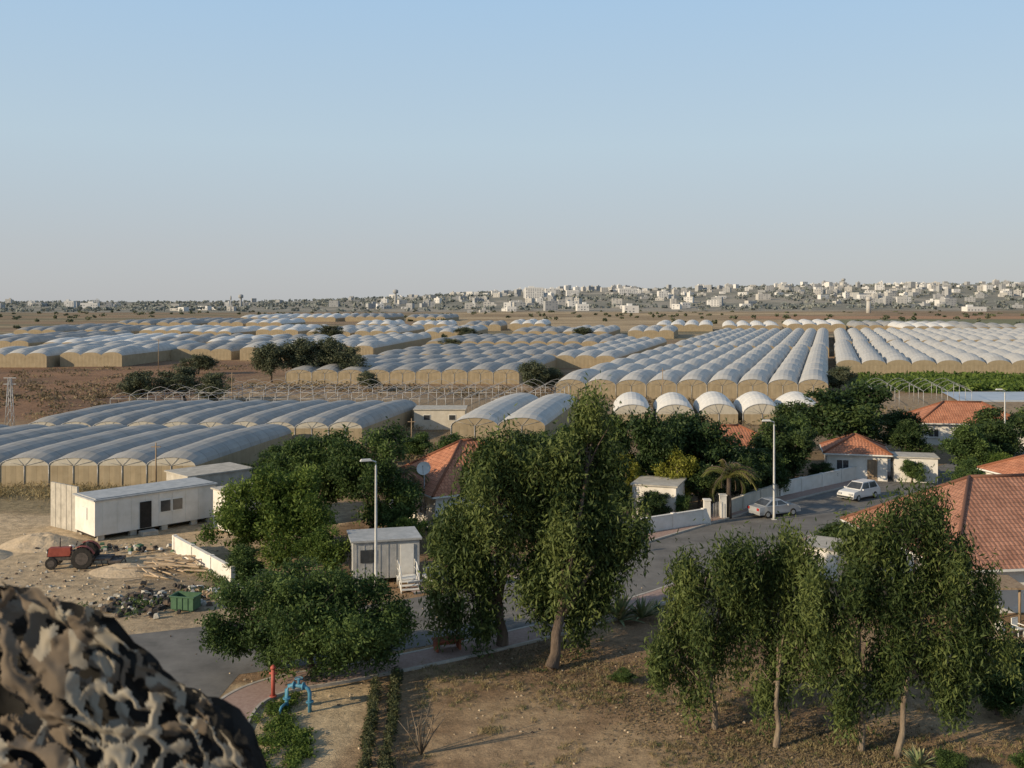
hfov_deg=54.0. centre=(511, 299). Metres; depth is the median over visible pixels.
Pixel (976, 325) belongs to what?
greenhouse
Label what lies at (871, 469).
door
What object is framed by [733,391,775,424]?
greenhouse tunnel
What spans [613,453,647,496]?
garden tree
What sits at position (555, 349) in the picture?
greenhouse
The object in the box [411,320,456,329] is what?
greenhouse
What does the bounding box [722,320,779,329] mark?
greenhouse
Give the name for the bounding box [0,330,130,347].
greenhouse
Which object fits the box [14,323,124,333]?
greenhouse
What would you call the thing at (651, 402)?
field scrub
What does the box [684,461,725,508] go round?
garden tree
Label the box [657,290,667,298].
apartment building
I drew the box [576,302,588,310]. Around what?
apartment building
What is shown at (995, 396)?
plastic mulch sheet
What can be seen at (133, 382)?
field tree
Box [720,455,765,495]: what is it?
garden tree
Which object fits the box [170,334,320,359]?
greenhouse
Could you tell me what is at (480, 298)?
apartment building
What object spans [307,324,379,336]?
greenhouse
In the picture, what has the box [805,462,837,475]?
garden tree
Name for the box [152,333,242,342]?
greenhouse
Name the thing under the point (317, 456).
leafy tree
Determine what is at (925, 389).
bare greenhouse frame
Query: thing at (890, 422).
garden tree
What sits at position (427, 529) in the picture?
garden tree
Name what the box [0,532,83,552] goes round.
sand mound
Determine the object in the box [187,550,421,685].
acacia tree
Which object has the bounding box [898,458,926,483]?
garden tree
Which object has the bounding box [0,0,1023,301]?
sky
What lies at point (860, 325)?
greenhouse
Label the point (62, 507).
concrete slab fence
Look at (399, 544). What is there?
site cabin
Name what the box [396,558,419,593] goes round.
steel steps with railing
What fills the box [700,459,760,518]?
palm tree
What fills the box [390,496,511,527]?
walls
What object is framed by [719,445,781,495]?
garden tree
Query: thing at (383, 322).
greenhouse
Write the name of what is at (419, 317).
greenhouse
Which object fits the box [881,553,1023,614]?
walls
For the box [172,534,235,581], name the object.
white garden wall
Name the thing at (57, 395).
field scrub
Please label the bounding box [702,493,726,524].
gate with pillars
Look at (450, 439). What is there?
garden tree
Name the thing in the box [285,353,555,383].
greenhouse
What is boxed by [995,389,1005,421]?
street lamp
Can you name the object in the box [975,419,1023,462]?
garden tree
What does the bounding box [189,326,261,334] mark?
greenhouse
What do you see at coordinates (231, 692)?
kerb
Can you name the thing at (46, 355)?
greenhouse
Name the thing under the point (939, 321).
greenhouse
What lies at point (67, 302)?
apartment building
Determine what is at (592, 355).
greenhouse
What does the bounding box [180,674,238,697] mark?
side road
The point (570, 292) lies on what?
apartment building
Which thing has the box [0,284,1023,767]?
ground
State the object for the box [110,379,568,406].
bare greenhouse frame
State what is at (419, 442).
garden tree
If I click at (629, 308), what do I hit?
apartment building
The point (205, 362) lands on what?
field tree
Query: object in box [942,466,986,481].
garden tree
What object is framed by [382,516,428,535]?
garden tree
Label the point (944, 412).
roof
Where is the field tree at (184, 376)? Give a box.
[154,364,201,400]
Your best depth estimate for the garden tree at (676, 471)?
85.70 m
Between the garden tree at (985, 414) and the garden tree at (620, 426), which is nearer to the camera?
the garden tree at (620, 426)
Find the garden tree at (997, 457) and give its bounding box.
[984,451,1012,462]
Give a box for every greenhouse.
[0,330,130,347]
[0,333,28,335]
[0,340,139,366]
[0,424,291,486]
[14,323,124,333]
[29,399,416,444]
[43,333,178,343]
[60,340,198,366]
[84,324,165,333]
[110,333,193,341]
[118,318,196,324]
[139,325,220,333]
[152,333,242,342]
[156,317,233,325]
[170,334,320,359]
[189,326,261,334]
[207,318,270,326]
[207,334,286,342]
[240,334,361,359]
[241,313,306,318]
[246,318,304,326]
[256,324,326,335]
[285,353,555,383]
[296,313,357,321]
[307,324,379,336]
[314,332,430,355]
[345,313,403,321]
[355,319,404,325]
[355,324,424,335]
[378,343,582,356]
[406,313,458,320]
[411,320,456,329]
[425,324,487,339]
[426,333,627,346]
[451,393,577,441]
[465,320,506,330]
[509,319,550,330]
[512,326,570,334]
[555,336,666,367]
[555,344,827,397]
[563,325,619,335]
[628,325,677,338]
[657,319,712,330]
[675,327,828,356]
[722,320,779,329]
[782,319,845,331]
[834,327,1023,343]
[834,339,1023,373]
[846,320,903,330]
[887,321,956,329]
[911,320,963,323]
[949,322,1016,328]
[1014,323,1023,327]
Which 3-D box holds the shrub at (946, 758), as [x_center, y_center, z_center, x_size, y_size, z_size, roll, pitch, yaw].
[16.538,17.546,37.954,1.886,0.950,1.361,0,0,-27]
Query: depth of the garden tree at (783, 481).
91.29 m
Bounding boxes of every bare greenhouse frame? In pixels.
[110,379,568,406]
[867,378,970,407]
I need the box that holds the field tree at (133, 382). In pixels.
[116,368,171,399]
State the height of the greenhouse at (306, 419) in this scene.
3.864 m
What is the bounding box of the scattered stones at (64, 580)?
[0,533,305,634]
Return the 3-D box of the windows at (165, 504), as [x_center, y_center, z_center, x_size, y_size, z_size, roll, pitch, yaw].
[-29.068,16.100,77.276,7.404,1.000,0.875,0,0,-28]
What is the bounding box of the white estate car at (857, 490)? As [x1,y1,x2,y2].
[837,478,880,501]
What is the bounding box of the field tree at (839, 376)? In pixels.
[826,365,858,388]
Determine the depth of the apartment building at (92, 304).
1693.63 m
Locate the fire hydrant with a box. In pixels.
[269,665,276,697]
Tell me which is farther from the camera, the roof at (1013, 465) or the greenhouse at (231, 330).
the greenhouse at (231, 330)
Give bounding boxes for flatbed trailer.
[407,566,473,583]
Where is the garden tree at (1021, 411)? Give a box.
[1014,405,1023,438]
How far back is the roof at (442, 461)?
81.03 m
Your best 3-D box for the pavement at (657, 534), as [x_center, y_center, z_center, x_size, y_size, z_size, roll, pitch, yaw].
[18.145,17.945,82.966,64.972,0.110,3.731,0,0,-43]
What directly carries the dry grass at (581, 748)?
on the ground at (340, 724)
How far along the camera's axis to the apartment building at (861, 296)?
1693.00 m
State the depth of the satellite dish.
78.72 m
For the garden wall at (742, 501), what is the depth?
86.77 m
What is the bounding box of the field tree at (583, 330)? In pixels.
[572,326,594,334]
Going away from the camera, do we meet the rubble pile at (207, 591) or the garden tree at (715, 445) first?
the rubble pile at (207, 591)
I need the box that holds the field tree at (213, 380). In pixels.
[193,371,234,400]
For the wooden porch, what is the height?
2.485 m
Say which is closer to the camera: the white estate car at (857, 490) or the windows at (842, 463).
the white estate car at (857, 490)
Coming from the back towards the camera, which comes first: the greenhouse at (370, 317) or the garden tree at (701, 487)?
the greenhouse at (370, 317)
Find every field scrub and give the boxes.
[0,362,320,415]
[16,410,450,447]
[231,379,923,499]
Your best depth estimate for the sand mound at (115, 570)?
65.68 m
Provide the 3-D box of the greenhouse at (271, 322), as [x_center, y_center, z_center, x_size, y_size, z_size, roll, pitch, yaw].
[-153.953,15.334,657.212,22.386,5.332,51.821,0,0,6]
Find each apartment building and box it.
[64,299,75,307]
[80,301,99,307]
[469,297,483,301]
[525,286,542,298]
[545,287,555,293]
[566,290,578,295]
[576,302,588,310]
[618,287,636,295]
[622,304,638,312]
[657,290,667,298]
[756,292,770,299]
[857,295,870,298]
[934,300,942,305]
[962,305,986,310]
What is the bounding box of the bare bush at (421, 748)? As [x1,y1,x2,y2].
[399,693,445,754]
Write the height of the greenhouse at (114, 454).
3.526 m
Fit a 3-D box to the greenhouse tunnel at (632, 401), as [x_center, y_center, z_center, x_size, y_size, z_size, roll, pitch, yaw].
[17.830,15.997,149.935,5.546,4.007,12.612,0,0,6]
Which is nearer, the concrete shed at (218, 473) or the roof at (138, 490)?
the roof at (138, 490)
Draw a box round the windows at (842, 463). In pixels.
[825,454,849,469]
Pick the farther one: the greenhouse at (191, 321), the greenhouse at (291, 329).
the greenhouse at (191, 321)
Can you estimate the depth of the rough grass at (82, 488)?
92.70 m
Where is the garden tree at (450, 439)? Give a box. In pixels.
[428,432,478,452]
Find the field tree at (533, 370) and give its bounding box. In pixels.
[516,360,550,394]
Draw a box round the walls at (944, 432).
[921,424,1023,446]
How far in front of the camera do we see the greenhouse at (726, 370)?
191.03 m
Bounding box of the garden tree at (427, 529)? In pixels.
[424,515,439,531]
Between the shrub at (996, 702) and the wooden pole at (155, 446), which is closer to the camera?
the shrub at (996, 702)
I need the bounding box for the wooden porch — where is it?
[945,575,1023,630]
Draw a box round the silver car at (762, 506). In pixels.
[747,497,800,518]
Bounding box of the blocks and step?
[78,517,212,540]
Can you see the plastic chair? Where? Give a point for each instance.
(1014, 621)
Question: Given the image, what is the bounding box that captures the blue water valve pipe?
[279,676,313,714]
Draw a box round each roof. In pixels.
[72,477,217,501]
[393,438,479,498]
[413,405,467,409]
[630,475,686,487]
[721,424,757,447]
[819,433,892,456]
[840,473,1023,572]
[903,400,1009,424]
[977,454,1023,473]
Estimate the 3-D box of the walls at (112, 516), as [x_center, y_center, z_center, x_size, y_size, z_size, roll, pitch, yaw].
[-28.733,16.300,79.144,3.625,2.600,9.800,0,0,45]
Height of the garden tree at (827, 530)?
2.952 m
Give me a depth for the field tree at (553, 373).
189.26 m
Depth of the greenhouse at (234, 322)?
640.36 m
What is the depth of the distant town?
1870.10 m
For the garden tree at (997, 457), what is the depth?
95.87 m
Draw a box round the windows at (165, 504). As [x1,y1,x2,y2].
[82,497,182,519]
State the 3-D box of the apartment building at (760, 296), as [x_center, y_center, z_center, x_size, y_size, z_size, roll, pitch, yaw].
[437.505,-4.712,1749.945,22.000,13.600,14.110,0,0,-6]
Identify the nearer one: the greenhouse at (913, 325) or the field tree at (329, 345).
the field tree at (329, 345)
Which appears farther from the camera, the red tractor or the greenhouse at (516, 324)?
the greenhouse at (516, 324)
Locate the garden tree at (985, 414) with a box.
[962,405,1023,445]
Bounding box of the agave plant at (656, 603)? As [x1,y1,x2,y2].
[652,600,668,612]
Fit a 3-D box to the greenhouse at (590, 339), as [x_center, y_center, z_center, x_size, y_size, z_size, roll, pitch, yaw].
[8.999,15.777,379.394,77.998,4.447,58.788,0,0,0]
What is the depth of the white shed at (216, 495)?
78.95 m
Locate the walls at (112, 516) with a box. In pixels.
[75,485,215,536]
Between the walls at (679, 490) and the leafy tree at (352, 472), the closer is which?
the leafy tree at (352, 472)
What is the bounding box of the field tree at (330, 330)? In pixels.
[309,325,344,335]
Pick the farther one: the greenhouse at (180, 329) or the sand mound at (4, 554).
the greenhouse at (180, 329)
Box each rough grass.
[0,480,154,503]
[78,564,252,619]
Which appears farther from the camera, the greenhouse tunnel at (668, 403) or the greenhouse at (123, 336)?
the greenhouse at (123, 336)
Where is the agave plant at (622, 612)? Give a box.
[610,593,646,626]
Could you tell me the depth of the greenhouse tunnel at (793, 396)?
147.93 m
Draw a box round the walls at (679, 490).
[632,481,684,517]
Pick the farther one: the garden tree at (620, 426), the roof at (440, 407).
the roof at (440, 407)
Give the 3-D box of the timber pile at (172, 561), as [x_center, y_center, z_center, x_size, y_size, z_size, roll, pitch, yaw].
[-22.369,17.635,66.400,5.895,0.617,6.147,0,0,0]
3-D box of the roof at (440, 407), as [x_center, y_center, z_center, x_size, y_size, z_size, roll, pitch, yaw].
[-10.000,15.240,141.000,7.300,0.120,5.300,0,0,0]
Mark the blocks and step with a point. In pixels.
(149, 531)
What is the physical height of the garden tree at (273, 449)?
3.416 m
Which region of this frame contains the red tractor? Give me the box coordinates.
[45,537,125,569]
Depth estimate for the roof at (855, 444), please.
100.65 m
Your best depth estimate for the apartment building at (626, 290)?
1993.03 m
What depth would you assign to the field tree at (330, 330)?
428.31 m
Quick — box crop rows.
[848,370,1023,393]
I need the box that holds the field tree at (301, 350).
[281,336,321,370]
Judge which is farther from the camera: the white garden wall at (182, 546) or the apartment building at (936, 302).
the apartment building at (936, 302)
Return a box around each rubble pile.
[35,542,196,553]
[89,581,213,618]
[187,583,240,598]
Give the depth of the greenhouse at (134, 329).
480.73 m
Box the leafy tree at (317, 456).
[266,424,368,508]
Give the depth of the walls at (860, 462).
99.69 m
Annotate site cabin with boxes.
[347,526,421,583]
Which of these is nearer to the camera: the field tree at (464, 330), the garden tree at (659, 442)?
the garden tree at (659, 442)
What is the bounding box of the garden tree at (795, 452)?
[746,414,818,478]
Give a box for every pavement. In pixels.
[224,532,820,717]
[404,471,890,591]
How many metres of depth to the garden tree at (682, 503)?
81.52 m
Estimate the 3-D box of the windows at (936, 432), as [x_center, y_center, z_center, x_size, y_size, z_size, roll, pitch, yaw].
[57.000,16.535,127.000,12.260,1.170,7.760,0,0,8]
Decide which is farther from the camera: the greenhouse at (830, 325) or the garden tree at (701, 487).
the greenhouse at (830, 325)
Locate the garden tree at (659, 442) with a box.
[622,406,698,475]
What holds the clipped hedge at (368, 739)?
on the ground at (340, 724)
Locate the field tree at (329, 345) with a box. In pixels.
[310,336,347,366]
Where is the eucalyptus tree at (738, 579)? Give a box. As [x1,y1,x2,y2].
[638,507,834,748]
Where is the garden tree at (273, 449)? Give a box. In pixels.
[249,443,291,466]
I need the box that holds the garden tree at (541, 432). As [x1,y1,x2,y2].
[536,422,579,453]
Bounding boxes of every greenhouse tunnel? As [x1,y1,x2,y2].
[613,392,651,421]
[653,392,694,420]
[693,391,737,424]
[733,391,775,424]
[774,391,815,406]
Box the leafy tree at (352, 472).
[326,416,428,528]
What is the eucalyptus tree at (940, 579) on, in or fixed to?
on the ground at (340, 724)
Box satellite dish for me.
[417,461,430,520]
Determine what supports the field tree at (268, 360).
on the ground at (340, 724)
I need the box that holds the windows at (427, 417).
[423,415,455,419]
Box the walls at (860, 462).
[827,455,887,480]
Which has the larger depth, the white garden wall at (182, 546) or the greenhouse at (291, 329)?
the greenhouse at (291, 329)
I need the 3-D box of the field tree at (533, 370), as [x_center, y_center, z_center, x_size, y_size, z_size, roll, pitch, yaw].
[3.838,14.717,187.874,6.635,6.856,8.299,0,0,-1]
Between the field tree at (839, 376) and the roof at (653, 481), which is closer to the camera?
the roof at (653, 481)
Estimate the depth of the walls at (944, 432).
123.78 m
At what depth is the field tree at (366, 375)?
194.70 m
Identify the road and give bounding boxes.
[129,447,1023,681]
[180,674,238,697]
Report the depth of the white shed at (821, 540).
64.63 m
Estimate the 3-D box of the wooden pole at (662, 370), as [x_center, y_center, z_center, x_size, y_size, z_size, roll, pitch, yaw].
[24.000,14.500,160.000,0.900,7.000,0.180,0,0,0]
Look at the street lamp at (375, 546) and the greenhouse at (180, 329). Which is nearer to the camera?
the street lamp at (375, 546)
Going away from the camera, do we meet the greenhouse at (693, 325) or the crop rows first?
the crop rows
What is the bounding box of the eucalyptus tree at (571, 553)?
[416,370,660,670]
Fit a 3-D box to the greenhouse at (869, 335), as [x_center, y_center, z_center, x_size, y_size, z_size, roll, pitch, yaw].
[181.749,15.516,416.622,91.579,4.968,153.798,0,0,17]
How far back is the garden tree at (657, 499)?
80.52 m
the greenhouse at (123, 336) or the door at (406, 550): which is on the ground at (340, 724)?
the greenhouse at (123, 336)
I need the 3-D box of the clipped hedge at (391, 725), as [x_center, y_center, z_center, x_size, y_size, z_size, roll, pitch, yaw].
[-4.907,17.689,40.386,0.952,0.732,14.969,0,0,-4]
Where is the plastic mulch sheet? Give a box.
[943,392,1023,401]
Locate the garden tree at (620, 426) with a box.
[577,414,635,471]
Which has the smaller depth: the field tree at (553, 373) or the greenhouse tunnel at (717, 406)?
the greenhouse tunnel at (717, 406)
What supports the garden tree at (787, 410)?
on the ground at (340, 724)
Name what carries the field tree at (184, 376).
on the ground at (340, 724)
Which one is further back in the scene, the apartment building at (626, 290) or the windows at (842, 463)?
the apartment building at (626, 290)
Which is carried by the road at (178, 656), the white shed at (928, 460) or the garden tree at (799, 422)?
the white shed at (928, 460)
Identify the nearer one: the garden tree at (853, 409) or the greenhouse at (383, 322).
the garden tree at (853, 409)
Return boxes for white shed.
[210,483,260,532]
[804,535,847,580]
[890,451,939,482]
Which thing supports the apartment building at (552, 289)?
on the ground at (340, 724)
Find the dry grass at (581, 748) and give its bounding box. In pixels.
[397,657,1023,767]
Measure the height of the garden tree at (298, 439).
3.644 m
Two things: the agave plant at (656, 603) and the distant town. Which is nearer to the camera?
the agave plant at (656, 603)
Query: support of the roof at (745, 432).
on the walls
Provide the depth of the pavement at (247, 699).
49.31 m
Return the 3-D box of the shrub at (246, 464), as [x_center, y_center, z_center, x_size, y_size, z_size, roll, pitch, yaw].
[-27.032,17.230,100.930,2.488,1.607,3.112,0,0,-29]
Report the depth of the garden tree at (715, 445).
89.34 m
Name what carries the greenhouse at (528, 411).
on the ground at (340, 724)
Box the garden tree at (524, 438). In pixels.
[501,428,554,458]
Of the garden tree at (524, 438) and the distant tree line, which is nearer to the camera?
the garden tree at (524, 438)
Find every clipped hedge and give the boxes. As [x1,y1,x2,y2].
[355,675,382,767]
[376,665,403,767]
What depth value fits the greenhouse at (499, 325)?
572.64 m
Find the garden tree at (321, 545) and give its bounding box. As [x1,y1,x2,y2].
[290,520,350,573]
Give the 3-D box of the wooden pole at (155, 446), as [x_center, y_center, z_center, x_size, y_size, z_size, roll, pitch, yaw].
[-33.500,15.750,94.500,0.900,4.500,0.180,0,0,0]
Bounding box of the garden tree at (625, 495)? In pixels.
[606,480,635,514]
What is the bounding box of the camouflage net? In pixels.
[0,582,266,767]
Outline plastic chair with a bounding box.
[1011,617,1023,636]
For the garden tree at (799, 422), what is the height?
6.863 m
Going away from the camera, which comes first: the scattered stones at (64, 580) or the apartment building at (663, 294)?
the scattered stones at (64, 580)
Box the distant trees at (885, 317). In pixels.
[0,310,1023,337]
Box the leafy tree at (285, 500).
[194,458,341,568]
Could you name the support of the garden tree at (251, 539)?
on the ground at (340, 724)
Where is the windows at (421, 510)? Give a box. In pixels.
[418,501,463,516]
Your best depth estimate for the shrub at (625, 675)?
46.82 m
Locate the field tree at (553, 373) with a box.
[542,367,564,390]
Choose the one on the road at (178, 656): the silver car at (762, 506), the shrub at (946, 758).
the silver car at (762, 506)
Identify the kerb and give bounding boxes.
[221,532,816,698]
[248,585,715,721]
[413,475,890,594]
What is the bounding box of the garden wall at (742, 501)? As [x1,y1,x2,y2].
[731,483,778,512]
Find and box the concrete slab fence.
[51,481,78,531]
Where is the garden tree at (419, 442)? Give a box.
[404,431,434,458]
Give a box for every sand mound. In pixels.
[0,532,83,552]
[0,549,12,559]
[88,563,163,577]
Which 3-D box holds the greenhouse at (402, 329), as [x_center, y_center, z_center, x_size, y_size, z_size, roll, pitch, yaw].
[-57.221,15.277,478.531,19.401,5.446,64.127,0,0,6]
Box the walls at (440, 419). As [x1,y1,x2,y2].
[414,409,466,429]
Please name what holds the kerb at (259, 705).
on the ground at (340, 724)
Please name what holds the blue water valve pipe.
on the ground at (340, 724)
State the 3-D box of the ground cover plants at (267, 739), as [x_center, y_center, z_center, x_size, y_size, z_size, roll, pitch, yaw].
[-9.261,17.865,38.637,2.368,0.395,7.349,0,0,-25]
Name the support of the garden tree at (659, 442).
on the ground at (340, 724)
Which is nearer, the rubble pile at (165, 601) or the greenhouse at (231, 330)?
the rubble pile at (165, 601)
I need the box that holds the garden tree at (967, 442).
[935,422,1001,472]
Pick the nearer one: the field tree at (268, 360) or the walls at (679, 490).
the walls at (679, 490)
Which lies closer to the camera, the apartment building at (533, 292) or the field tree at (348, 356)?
the field tree at (348, 356)
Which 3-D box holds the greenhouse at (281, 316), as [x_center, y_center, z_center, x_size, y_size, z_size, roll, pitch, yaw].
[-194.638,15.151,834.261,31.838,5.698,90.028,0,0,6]
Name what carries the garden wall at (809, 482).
on the ground at (340, 724)
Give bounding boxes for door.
[140,501,151,528]
[400,544,413,574]
[867,459,876,480]
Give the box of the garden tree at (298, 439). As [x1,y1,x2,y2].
[284,436,317,455]
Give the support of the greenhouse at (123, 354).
on the ground at (340, 724)
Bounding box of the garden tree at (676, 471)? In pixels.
[650,446,700,496]
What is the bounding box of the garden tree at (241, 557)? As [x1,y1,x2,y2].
[222,542,265,580]
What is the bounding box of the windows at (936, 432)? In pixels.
[928,428,954,437]
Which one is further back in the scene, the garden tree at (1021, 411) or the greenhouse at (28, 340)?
the greenhouse at (28, 340)
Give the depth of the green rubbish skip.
57.82 m
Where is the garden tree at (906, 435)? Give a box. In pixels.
[884,418,934,452]
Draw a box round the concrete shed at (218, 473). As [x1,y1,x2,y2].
[164,462,252,486]
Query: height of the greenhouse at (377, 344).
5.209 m
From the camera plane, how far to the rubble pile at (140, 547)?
71.66 m
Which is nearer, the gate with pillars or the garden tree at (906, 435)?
the gate with pillars
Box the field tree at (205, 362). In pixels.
[177,353,220,374]
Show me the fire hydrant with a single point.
(273, 673)
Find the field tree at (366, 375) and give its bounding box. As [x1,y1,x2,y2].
[356,370,382,390]
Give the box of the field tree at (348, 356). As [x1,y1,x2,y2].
[325,344,371,370]
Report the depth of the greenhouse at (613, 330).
481.27 m
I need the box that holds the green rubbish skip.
[169,591,202,611]
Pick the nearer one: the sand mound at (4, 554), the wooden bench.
the wooden bench
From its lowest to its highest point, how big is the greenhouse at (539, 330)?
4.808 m
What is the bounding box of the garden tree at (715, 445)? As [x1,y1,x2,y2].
[675,408,750,495]
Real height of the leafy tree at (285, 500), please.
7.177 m
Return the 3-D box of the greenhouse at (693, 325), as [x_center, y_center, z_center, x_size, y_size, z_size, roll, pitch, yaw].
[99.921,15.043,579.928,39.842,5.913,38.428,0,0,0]
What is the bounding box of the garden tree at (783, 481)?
[756,448,792,491]
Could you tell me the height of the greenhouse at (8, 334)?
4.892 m
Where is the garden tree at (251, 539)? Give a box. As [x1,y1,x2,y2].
[214,514,280,545]
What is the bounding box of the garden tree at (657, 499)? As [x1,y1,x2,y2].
[635,490,672,515]
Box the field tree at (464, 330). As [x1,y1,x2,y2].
[453,327,478,334]
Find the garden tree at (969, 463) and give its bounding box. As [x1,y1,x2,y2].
[952,456,985,473]
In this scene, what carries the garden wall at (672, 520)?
on the ground at (340, 724)
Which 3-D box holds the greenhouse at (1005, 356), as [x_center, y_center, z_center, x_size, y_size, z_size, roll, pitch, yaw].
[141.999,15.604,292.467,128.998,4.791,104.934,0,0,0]
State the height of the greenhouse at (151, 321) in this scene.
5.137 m
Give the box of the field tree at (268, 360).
[247,342,291,382]
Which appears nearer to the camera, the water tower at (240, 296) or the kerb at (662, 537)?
the kerb at (662, 537)
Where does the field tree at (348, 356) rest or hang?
on the ground at (340, 724)
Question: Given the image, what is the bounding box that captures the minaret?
[866,297,870,312]
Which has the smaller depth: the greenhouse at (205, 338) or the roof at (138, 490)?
the roof at (138, 490)
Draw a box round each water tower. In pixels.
[238,294,242,306]
[393,289,397,303]
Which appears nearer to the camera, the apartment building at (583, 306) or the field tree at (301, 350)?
the field tree at (301, 350)
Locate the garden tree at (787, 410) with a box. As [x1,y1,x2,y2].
[759,400,832,441]
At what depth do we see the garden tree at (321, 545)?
64.25 m
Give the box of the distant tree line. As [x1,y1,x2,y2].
[0,281,1023,311]
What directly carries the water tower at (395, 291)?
on the ground at (340, 724)
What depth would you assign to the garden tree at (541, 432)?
104.79 m
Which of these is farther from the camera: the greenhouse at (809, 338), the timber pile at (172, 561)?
the greenhouse at (809, 338)
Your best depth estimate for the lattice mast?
129.95 m
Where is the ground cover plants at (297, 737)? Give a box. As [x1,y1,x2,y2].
[246,691,318,767]
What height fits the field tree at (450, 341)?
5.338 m
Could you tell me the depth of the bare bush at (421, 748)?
39.60 m
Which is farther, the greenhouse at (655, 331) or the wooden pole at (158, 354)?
the greenhouse at (655, 331)
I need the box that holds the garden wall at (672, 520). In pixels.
[631,508,705,531]
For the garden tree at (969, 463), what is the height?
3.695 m
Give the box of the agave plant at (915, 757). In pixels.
[898,743,934,767]
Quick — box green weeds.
[411,665,1023,767]
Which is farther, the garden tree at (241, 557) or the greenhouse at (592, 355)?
the greenhouse at (592, 355)
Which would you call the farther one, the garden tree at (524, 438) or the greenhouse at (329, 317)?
the greenhouse at (329, 317)
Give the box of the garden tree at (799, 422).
[779,414,816,478]
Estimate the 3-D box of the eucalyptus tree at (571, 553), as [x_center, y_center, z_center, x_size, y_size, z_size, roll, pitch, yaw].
[1.359,10.933,51.814,12.605,14.597,7.113,0,0,0]
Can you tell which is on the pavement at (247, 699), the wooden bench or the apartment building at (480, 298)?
the wooden bench
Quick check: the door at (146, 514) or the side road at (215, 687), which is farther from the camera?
the door at (146, 514)
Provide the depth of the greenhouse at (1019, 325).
541.96 m
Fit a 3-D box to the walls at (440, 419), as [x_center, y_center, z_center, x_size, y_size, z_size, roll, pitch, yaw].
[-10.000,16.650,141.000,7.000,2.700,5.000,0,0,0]
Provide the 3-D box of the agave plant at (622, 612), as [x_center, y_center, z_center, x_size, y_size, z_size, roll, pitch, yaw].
[6.278,17.090,55.993,3.248,1.720,3.006,0,0,0]
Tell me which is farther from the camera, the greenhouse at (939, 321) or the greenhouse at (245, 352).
the greenhouse at (939, 321)
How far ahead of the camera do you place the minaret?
1227.76 m
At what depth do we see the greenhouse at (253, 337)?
356.56 m
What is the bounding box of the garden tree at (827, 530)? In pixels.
[813,519,859,547]
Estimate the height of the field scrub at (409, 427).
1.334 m
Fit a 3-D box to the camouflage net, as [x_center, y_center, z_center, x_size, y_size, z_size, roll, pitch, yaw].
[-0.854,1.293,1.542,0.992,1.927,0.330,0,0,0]
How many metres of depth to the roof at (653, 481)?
83.59 m
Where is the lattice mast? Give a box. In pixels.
[3,377,15,425]
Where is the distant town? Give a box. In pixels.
[0,279,1023,312]
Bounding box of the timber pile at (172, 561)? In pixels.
[122,552,207,581]
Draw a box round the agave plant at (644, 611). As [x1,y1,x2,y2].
[626,595,666,619]
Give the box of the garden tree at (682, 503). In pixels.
[672,494,691,511]
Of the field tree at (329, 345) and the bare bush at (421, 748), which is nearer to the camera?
the bare bush at (421, 748)
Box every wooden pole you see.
[151,443,160,481]
[158,339,158,369]
[660,368,665,394]
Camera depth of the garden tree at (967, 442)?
98.31 m
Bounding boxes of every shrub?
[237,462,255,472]
[606,667,638,683]
[932,747,971,767]
[969,654,1023,718]
[984,634,1023,684]
[1007,749,1023,767]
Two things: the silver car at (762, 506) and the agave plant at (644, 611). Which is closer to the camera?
the agave plant at (644, 611)
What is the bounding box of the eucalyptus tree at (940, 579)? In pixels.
[788,464,1023,758]
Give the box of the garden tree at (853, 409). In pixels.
[791,379,897,440]
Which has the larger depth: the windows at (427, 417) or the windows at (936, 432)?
the windows at (427, 417)
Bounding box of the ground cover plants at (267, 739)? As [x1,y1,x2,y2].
[256,722,291,767]
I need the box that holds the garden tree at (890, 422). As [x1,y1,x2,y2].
[875,408,933,449]
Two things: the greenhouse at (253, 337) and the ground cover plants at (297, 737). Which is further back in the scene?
the greenhouse at (253, 337)
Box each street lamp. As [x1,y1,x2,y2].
[360,459,377,583]
[762,419,776,519]
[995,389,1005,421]
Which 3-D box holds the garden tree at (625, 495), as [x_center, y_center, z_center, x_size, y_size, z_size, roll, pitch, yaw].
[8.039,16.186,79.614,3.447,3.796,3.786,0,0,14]
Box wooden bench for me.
[431,635,463,652]
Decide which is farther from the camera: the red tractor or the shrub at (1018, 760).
the red tractor
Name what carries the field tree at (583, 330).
on the ground at (340, 724)
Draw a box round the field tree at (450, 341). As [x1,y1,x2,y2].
[438,338,461,344]
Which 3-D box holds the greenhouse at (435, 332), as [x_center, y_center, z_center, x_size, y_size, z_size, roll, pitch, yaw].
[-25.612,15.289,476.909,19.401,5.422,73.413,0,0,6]
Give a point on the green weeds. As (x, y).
(614, 702)
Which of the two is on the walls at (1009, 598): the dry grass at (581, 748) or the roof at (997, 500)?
the roof at (997, 500)
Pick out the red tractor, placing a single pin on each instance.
(85, 555)
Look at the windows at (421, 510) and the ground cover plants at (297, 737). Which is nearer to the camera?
the ground cover plants at (297, 737)
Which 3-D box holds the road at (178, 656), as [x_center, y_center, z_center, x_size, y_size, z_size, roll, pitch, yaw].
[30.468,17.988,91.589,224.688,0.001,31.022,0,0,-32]
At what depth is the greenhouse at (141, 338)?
365.20 m
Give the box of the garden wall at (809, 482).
[779,459,890,495]
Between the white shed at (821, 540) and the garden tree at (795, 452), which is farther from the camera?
the garden tree at (795, 452)

